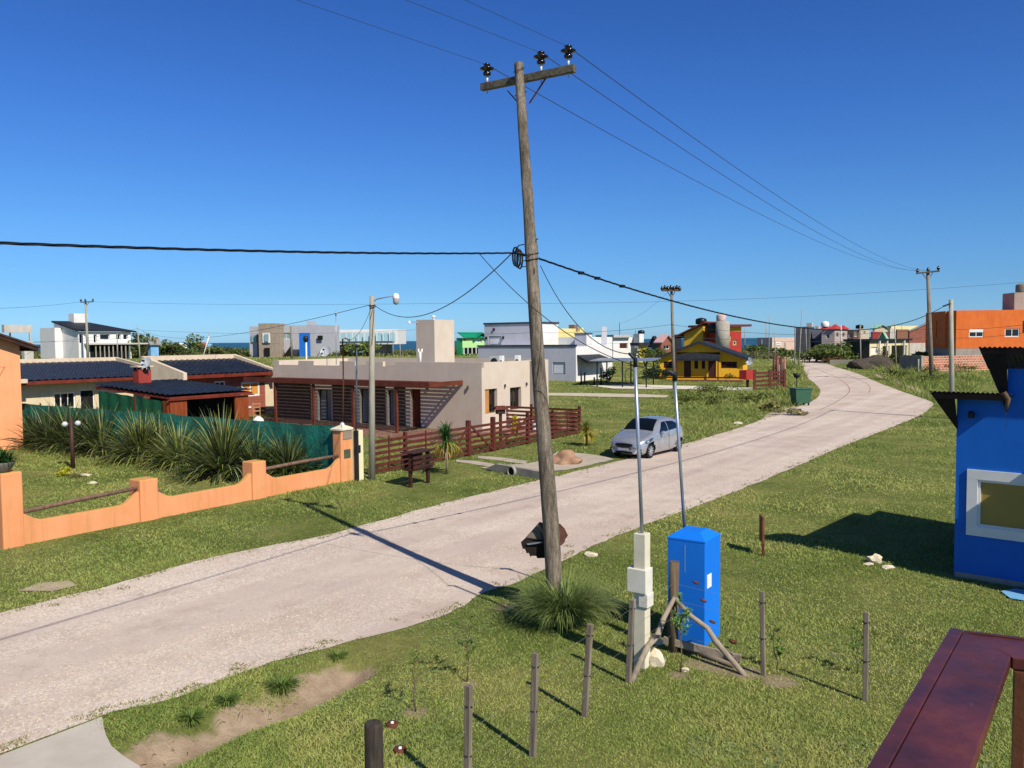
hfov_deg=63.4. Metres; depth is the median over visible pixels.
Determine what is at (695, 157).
overhead wire
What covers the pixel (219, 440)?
flax plant
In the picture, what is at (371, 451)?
lamp pole
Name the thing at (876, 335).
house
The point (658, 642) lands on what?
stone
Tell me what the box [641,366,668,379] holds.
bush
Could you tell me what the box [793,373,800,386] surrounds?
brazier
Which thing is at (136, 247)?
cable bundle
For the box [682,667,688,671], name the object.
stone
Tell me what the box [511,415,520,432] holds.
bush
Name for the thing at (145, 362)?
satellite dish
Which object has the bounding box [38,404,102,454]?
flax plant
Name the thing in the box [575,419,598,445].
cordyline
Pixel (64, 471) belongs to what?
bush
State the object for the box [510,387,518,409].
window
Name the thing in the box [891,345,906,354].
window
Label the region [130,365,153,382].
chimney
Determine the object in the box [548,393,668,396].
side road
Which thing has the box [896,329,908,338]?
house
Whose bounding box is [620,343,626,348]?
window
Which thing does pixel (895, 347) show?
power pole
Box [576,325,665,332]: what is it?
overhead wire
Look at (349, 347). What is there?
tree
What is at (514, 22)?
overhead wire
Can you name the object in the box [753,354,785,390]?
plank fence
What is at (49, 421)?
flax plant
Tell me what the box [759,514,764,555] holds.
wooden sign
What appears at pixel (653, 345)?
house
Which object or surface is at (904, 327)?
house
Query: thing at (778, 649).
sapling
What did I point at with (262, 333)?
window frame
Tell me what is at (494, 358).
air conditioner
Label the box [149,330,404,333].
overhead wire
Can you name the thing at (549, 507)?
utility pole
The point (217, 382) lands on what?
window
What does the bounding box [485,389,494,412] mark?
window
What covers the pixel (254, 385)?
window
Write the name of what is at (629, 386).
pavement
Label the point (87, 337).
utility pole
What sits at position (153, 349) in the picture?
house
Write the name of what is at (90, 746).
driveway
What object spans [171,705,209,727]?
grass tuft
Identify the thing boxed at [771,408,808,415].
brush heap
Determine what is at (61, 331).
two storey house
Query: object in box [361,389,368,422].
glass door
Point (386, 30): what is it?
overhead wire
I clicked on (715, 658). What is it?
branch
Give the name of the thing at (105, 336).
window
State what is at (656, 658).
stone
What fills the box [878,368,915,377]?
weed clump
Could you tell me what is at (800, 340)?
power pole
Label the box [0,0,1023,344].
sky
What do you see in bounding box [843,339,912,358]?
cream house
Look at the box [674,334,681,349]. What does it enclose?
house
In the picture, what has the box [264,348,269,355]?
door
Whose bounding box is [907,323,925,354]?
house
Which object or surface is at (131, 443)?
flax plant
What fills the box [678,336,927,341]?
overhead wire
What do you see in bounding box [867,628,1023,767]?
balcony railing
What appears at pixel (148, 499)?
garden wall
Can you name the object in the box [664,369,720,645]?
meter pillar
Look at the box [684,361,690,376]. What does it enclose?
door
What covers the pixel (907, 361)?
brick wall
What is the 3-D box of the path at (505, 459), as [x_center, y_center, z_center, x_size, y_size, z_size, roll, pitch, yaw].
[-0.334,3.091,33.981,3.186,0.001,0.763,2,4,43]
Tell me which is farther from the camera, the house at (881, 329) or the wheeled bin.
the house at (881, 329)
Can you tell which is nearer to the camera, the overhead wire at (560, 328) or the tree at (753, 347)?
the overhead wire at (560, 328)
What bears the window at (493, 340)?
in the house at (567, 362)
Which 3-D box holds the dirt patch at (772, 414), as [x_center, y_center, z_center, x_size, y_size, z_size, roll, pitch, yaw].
[17.813,1.833,54.484,1.365,0.001,10.445,2,4,34]
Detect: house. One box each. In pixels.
[0,333,40,449]
[20,354,273,417]
[40,313,147,358]
[144,337,161,355]
[243,315,548,432]
[249,321,339,356]
[339,329,405,353]
[456,332,484,354]
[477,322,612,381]
[596,334,643,357]
[647,336,656,356]
[654,334,670,361]
[655,341,752,381]
[674,314,751,351]
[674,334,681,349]
[794,327,813,351]
[806,323,821,347]
[820,324,848,345]
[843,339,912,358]
[847,330,858,338]
[858,329,868,338]
[870,324,887,331]
[871,332,888,338]
[878,331,888,338]
[888,326,916,331]
[889,329,894,338]
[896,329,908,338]
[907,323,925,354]
[930,346,1023,588]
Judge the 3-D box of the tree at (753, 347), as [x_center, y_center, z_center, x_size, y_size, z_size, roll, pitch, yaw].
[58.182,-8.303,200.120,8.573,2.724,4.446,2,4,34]
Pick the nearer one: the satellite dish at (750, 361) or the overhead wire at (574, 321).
the overhead wire at (574, 321)
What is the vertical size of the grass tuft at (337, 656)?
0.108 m
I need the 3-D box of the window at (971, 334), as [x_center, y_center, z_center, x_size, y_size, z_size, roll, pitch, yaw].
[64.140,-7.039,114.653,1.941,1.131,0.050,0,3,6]
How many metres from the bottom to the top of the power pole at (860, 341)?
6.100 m
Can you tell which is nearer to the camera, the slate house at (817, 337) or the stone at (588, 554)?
the stone at (588, 554)
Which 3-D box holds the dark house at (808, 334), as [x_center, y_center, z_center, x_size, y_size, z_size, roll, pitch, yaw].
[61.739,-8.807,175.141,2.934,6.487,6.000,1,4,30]
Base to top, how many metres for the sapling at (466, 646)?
0.946 m
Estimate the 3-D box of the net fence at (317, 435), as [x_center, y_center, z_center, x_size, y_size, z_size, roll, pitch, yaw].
[-17.097,2.171,36.773,26.500,2.080,0.208,2,4,34]
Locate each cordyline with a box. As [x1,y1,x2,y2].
[430,421,463,473]
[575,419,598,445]
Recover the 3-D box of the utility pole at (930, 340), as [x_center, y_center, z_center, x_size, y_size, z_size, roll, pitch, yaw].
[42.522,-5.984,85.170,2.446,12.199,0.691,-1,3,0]
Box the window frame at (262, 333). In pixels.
[262,333,269,342]
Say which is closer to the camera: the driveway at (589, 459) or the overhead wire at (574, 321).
the overhead wire at (574, 321)
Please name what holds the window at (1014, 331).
in the orange building at (970, 323)
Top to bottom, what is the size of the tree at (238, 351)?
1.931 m
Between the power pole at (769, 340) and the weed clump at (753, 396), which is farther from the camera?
the power pole at (769, 340)
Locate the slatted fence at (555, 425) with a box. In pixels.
[375,404,580,472]
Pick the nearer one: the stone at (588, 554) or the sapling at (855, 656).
the sapling at (855, 656)
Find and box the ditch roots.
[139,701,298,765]
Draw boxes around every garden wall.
[0,337,353,549]
[829,359,854,364]
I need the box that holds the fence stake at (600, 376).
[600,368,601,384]
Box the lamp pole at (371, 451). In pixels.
[368,293,398,479]
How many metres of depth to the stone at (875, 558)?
17.96 m
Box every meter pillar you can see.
[352,344,363,480]
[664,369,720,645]
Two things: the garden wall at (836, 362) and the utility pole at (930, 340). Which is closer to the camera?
the utility pole at (930, 340)
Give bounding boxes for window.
[54,392,74,406]
[80,389,94,408]
[100,334,108,339]
[214,381,224,384]
[241,382,259,395]
[251,335,256,341]
[264,334,268,340]
[284,333,289,338]
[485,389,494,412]
[489,336,500,344]
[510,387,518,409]
[553,362,564,373]
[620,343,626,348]
[664,361,675,367]
[694,361,697,368]
[707,573,711,588]
[721,362,736,367]
[871,347,877,353]
[883,346,888,355]
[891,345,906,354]
[969,329,983,336]
[977,480,1023,531]
[1005,328,1018,336]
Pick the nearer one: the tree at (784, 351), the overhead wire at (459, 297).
the overhead wire at (459, 297)
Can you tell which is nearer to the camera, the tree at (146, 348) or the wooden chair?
the wooden chair
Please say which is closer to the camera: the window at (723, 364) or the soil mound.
the window at (723, 364)
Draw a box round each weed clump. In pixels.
[671,395,730,403]
[685,384,741,393]
[730,392,776,400]
[767,362,793,371]
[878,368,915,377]
[912,364,940,372]
[915,370,948,380]
[944,363,979,371]
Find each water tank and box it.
[695,318,706,323]
[821,321,828,326]
[1015,283,1023,291]
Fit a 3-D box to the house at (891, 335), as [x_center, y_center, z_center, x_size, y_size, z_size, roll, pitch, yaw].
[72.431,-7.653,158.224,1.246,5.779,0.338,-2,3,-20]
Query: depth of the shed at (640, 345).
128.02 m
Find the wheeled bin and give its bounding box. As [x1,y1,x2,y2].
[789,387,812,405]
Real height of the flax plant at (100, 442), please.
3.449 m
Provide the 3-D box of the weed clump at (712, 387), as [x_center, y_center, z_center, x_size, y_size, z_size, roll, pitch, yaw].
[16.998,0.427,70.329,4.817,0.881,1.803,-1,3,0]
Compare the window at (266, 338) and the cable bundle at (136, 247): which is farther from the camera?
the window at (266, 338)
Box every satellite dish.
[140,357,150,372]
[320,346,330,355]
[746,357,753,364]
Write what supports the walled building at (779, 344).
on the ground at (352, 673)
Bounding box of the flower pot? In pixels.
[0,444,23,472]
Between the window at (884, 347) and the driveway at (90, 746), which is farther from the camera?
the window at (884, 347)
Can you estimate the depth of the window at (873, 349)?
129.06 m
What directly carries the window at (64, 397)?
in the tiled house at (54, 381)
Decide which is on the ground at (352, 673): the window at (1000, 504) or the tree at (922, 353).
the tree at (922, 353)
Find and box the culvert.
[485,463,538,478]
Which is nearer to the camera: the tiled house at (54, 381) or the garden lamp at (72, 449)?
the garden lamp at (72, 449)
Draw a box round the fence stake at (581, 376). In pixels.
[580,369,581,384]
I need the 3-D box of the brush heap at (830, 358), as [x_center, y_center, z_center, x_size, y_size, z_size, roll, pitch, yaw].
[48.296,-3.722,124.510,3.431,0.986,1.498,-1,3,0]
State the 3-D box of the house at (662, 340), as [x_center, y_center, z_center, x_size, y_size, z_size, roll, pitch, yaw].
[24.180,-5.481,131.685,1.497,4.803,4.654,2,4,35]
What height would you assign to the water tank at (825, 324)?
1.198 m
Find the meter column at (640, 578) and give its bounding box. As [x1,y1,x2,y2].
[627,352,652,668]
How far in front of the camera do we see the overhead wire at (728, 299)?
92.76 m
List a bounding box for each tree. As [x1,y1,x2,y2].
[128,332,157,357]
[131,338,161,354]
[159,343,172,354]
[161,339,185,355]
[182,333,203,354]
[196,346,247,353]
[200,345,226,354]
[227,348,249,354]
[340,343,359,355]
[358,341,381,355]
[741,344,770,351]
[757,344,771,352]
[771,347,809,358]
[795,347,830,361]
[807,344,846,362]
[812,348,857,360]
[818,341,858,359]
[886,354,912,361]
[910,350,927,355]
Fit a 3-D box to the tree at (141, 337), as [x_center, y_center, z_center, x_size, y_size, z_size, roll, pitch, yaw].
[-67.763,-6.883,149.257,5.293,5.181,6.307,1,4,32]
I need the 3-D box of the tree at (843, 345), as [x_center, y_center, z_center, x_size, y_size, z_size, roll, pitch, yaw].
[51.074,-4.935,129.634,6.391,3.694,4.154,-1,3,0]
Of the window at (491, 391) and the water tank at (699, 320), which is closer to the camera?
the window at (491, 391)
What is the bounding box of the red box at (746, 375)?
[739,370,752,386]
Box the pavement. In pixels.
[592,384,752,389]
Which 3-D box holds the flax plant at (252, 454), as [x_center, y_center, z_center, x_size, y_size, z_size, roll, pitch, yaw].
[-9.333,2.762,30.195,4.017,2.757,4.049,-1,3,0]
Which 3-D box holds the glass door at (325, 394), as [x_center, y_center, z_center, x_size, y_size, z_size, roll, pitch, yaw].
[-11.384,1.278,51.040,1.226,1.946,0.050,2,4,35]
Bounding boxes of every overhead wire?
[116,302,435,304]
[139,305,368,337]
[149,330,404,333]
[298,0,483,63]
[376,254,511,317]
[407,0,537,51]
[466,0,565,45]
[479,254,665,371]
[487,282,1020,303]
[494,69,904,269]
[540,265,627,353]
[549,58,926,270]
[575,52,937,270]
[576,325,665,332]
[677,325,923,334]
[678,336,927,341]
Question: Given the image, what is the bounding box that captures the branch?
[678,647,733,667]
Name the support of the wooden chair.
on the patio at (380, 429)
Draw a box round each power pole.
[137,325,140,362]
[290,326,292,358]
[768,319,769,360]
[794,324,795,365]
[798,309,802,364]
[840,325,841,342]
[860,325,860,358]
[894,323,896,367]
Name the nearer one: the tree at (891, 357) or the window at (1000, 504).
the window at (1000, 504)
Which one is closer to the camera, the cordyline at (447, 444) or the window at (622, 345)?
the cordyline at (447, 444)
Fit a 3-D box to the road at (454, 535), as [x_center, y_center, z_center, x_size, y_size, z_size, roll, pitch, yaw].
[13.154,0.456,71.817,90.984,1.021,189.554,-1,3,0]
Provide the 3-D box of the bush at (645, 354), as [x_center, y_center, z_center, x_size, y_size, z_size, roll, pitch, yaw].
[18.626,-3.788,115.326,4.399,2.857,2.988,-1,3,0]
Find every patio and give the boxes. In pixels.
[249,417,488,441]
[486,425,570,434]
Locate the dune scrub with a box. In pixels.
[20,346,804,358]
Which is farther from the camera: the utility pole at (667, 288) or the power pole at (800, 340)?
the power pole at (800, 340)
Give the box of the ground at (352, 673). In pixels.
[0,355,1023,767]
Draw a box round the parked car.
[610,415,682,457]
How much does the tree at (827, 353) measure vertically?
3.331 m
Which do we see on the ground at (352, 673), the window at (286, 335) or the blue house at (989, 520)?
the blue house at (989, 520)
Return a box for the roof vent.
[418,349,422,361]
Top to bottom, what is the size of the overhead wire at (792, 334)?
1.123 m
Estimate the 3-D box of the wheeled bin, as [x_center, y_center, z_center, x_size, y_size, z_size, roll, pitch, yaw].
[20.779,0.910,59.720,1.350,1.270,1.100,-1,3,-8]
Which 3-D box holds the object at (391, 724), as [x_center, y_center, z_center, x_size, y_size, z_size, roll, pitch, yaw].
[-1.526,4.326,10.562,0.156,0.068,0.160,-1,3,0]
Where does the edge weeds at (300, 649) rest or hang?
on the road at (454, 535)
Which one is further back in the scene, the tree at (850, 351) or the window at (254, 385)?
the tree at (850, 351)
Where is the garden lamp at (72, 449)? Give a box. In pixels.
[62,418,80,468]
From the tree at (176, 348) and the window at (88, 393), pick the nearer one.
the window at (88, 393)
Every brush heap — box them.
[758,401,781,409]
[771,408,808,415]
[823,356,843,361]
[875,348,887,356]
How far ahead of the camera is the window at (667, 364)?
92.13 m
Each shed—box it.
[630,343,649,361]
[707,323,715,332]
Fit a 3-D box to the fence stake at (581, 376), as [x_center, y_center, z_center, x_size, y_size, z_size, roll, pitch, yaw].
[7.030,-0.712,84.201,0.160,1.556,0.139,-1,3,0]
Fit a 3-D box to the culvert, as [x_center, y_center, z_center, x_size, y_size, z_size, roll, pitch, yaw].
[0.059,3.172,30.213,0.300,0.400,3.033,-3,4,-44]
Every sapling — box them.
[406,639,427,711]
[452,614,478,681]
[670,592,693,672]
[767,625,785,669]
[849,625,862,673]
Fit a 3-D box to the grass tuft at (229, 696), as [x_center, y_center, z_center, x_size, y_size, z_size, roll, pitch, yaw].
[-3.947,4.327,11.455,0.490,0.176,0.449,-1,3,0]
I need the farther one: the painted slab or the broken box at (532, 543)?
the painted slab
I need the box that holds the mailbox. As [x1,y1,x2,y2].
[493,405,508,443]
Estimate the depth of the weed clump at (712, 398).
61.45 m
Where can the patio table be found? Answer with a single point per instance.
(264, 410)
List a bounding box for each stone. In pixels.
[584,551,597,556]
[649,648,665,666]
[654,638,664,645]
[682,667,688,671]
[866,553,881,563]
[882,565,894,569]
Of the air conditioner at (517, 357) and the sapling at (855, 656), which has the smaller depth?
the sapling at (855, 656)
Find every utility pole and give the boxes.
[80,298,93,357]
[480,44,575,596]
[660,285,680,388]
[916,266,939,380]
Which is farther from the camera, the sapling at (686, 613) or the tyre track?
the tyre track
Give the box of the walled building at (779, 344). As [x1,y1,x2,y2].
[757,337,793,351]
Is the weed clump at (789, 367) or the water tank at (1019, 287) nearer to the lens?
the weed clump at (789, 367)
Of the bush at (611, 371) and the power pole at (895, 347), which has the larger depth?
the power pole at (895, 347)
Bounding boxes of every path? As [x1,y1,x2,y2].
[456,460,494,466]
[478,456,526,463]
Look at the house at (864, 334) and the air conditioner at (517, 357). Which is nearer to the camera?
the air conditioner at (517, 357)
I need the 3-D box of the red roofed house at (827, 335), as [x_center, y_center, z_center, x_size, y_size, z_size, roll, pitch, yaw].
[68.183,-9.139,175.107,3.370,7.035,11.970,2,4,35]
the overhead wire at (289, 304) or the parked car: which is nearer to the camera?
the parked car
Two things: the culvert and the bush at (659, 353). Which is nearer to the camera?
the culvert
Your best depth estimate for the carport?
82.19 m
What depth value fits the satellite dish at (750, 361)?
88.85 m
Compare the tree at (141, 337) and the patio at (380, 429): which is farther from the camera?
the tree at (141, 337)
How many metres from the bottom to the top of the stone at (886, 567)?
0.113 m
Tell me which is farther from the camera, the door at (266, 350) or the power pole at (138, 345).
the door at (266, 350)
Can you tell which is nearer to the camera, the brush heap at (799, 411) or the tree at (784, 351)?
the brush heap at (799, 411)
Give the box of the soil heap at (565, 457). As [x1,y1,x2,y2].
[553,450,582,464]
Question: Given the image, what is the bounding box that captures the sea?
[38,337,870,351]
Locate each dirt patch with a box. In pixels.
[19,580,76,590]
[762,406,796,418]
[876,374,930,395]
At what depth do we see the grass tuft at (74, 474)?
30.36 m
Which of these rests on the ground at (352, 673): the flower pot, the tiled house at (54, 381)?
the tiled house at (54, 381)
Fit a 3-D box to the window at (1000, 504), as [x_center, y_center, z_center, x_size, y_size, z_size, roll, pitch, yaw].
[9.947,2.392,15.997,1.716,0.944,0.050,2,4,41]
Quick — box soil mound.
[846,355,892,368]
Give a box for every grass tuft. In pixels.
[67,471,84,477]
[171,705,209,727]
[212,689,241,709]
[263,672,303,695]
[328,649,349,660]
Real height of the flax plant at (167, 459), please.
2.742 m
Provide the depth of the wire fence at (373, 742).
11.13 m
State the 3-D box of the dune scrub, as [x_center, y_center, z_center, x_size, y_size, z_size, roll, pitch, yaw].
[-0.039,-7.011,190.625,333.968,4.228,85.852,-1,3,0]
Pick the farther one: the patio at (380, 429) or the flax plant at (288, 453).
the patio at (380, 429)
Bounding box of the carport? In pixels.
[589,358,660,387]
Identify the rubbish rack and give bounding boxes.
[400,448,434,487]
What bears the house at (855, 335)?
on the ground at (352, 673)
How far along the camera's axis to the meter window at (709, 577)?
13.22 m
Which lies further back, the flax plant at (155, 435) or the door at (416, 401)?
the door at (416, 401)
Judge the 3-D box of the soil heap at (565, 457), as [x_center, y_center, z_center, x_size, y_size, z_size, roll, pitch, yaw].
[2.051,3.080,32.935,1.475,1.015,1.258,-1,3,0]
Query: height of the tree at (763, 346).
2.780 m
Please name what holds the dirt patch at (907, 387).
on the ground at (352, 673)
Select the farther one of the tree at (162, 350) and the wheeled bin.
the tree at (162, 350)
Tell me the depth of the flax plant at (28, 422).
40.42 m
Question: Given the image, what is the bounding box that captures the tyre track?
[802,364,849,409]
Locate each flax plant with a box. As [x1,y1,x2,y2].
[2,402,62,450]
[12,398,108,455]
[22,406,42,444]
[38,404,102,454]
[49,401,127,458]
[86,405,177,467]
[118,410,185,465]
[123,417,205,473]
[157,400,278,487]
[205,422,283,483]
[234,424,323,481]
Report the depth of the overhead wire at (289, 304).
111.92 m
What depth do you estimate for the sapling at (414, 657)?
10.95 m
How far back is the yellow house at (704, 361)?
90.58 m
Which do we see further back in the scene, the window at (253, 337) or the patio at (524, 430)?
the window at (253, 337)
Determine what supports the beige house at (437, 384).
on the ground at (352, 673)
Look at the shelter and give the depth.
41.50 m
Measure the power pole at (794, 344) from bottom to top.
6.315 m
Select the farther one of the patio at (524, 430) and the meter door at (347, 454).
the patio at (524, 430)
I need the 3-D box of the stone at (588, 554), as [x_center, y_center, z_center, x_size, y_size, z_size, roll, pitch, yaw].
[1.778,3.859,18.766,0.329,0.147,0.170,-1,3,0]
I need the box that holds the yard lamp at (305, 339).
[303,336,307,358]
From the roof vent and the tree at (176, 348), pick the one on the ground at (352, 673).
the tree at (176, 348)
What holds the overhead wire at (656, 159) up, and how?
attached to the utility pole at (549, 507)
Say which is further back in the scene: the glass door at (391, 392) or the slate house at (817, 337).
the slate house at (817, 337)
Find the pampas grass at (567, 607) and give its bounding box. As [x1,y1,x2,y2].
[499,561,623,633]
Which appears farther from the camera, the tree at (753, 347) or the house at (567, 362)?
the tree at (753, 347)
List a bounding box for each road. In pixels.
[0,357,932,752]
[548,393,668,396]
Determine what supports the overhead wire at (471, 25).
attached to the utility pole at (549, 507)
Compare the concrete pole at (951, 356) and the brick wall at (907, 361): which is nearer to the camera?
the concrete pole at (951, 356)
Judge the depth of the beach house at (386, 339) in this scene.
165.31 m
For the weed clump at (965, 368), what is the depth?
96.25 m
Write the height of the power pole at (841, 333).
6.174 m
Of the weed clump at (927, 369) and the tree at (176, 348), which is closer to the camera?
the weed clump at (927, 369)
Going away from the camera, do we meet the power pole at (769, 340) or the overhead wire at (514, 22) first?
the overhead wire at (514, 22)
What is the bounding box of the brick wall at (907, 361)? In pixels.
[900,355,988,371]
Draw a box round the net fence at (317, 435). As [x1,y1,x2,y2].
[22,403,336,471]
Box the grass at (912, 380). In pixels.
[38,355,1007,388]
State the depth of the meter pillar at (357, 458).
29.16 m
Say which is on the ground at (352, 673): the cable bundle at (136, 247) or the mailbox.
the mailbox
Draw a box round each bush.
[55,466,70,475]
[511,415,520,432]
[599,366,616,380]
[633,347,659,366]
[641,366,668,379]
[643,347,667,364]
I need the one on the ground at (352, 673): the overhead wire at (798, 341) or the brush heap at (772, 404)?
the brush heap at (772, 404)
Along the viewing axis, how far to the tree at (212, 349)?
169.65 m
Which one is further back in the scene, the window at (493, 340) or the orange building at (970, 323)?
the orange building at (970, 323)
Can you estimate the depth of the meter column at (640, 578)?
12.27 m
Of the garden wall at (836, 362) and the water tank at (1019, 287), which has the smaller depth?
the water tank at (1019, 287)
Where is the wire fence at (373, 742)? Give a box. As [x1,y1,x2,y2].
[364,560,940,767]
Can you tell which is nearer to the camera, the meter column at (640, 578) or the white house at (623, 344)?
the meter column at (640, 578)
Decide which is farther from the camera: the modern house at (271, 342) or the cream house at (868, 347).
the modern house at (271, 342)
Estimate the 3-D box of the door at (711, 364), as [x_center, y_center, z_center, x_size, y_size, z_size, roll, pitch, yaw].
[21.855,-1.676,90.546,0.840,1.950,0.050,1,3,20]
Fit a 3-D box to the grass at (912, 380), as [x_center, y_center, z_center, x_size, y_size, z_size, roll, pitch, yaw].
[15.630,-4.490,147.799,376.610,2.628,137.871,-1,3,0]
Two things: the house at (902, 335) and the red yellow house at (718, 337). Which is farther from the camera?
the house at (902, 335)
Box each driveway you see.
[0,717,139,767]
[480,452,612,470]
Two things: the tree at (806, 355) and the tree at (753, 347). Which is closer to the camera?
the tree at (806, 355)
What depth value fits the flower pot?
19.92 m
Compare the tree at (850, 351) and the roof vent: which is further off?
the tree at (850, 351)
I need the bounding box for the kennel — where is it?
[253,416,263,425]
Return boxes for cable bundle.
[0,241,514,254]
[539,258,943,330]
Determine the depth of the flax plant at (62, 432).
37.84 m
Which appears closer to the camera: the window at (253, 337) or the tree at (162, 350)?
the window at (253, 337)
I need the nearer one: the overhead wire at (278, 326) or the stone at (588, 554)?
the stone at (588, 554)
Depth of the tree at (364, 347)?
149.12 m
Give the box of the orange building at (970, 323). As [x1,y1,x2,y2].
[925,292,1023,355]
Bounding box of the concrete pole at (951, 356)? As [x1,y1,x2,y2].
[943,300,954,391]
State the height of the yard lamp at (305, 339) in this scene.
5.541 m
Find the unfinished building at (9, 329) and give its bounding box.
[1,325,33,358]
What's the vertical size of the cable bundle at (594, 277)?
1.531 m
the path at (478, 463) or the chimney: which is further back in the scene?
the chimney
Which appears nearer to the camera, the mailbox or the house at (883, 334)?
the mailbox
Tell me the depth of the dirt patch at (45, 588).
16.75 m
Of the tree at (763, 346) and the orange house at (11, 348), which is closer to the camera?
the orange house at (11, 348)
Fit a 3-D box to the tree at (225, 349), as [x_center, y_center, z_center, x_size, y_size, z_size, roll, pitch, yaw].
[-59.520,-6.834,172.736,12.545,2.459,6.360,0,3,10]
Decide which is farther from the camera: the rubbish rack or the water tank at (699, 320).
the water tank at (699, 320)
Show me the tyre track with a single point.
(841, 380)
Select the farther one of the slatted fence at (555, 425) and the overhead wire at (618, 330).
the overhead wire at (618, 330)
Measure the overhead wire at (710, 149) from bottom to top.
2.046 m
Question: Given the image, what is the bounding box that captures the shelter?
[94,379,253,435]
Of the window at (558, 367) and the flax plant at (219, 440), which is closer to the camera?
the flax plant at (219, 440)
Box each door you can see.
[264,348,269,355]
[319,389,331,420]
[344,449,350,457]
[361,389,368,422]
[389,390,393,424]
[412,389,420,427]
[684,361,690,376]
[708,361,715,376]
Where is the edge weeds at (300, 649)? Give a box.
[0,405,929,750]
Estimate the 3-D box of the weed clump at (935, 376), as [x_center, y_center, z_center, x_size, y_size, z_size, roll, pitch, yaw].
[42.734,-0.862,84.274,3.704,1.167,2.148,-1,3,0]
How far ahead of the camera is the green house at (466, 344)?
150.75 m
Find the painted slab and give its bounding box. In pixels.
[1001,588,1023,599]
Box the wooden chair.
[252,402,260,418]
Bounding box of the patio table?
[256,409,273,414]
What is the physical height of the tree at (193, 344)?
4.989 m
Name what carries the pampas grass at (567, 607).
on the ground at (352, 673)
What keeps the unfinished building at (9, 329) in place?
on the ground at (352, 673)
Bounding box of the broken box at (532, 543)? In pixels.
[521,522,567,557]
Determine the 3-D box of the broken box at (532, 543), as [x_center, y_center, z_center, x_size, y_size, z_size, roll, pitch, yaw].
[0.593,2.814,14.904,0.874,0.649,0.286,-1,3,-5]
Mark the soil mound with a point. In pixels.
(877, 360)
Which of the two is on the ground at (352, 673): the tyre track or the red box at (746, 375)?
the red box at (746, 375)
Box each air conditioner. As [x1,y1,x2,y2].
[489,356,499,361]
[515,355,520,360]

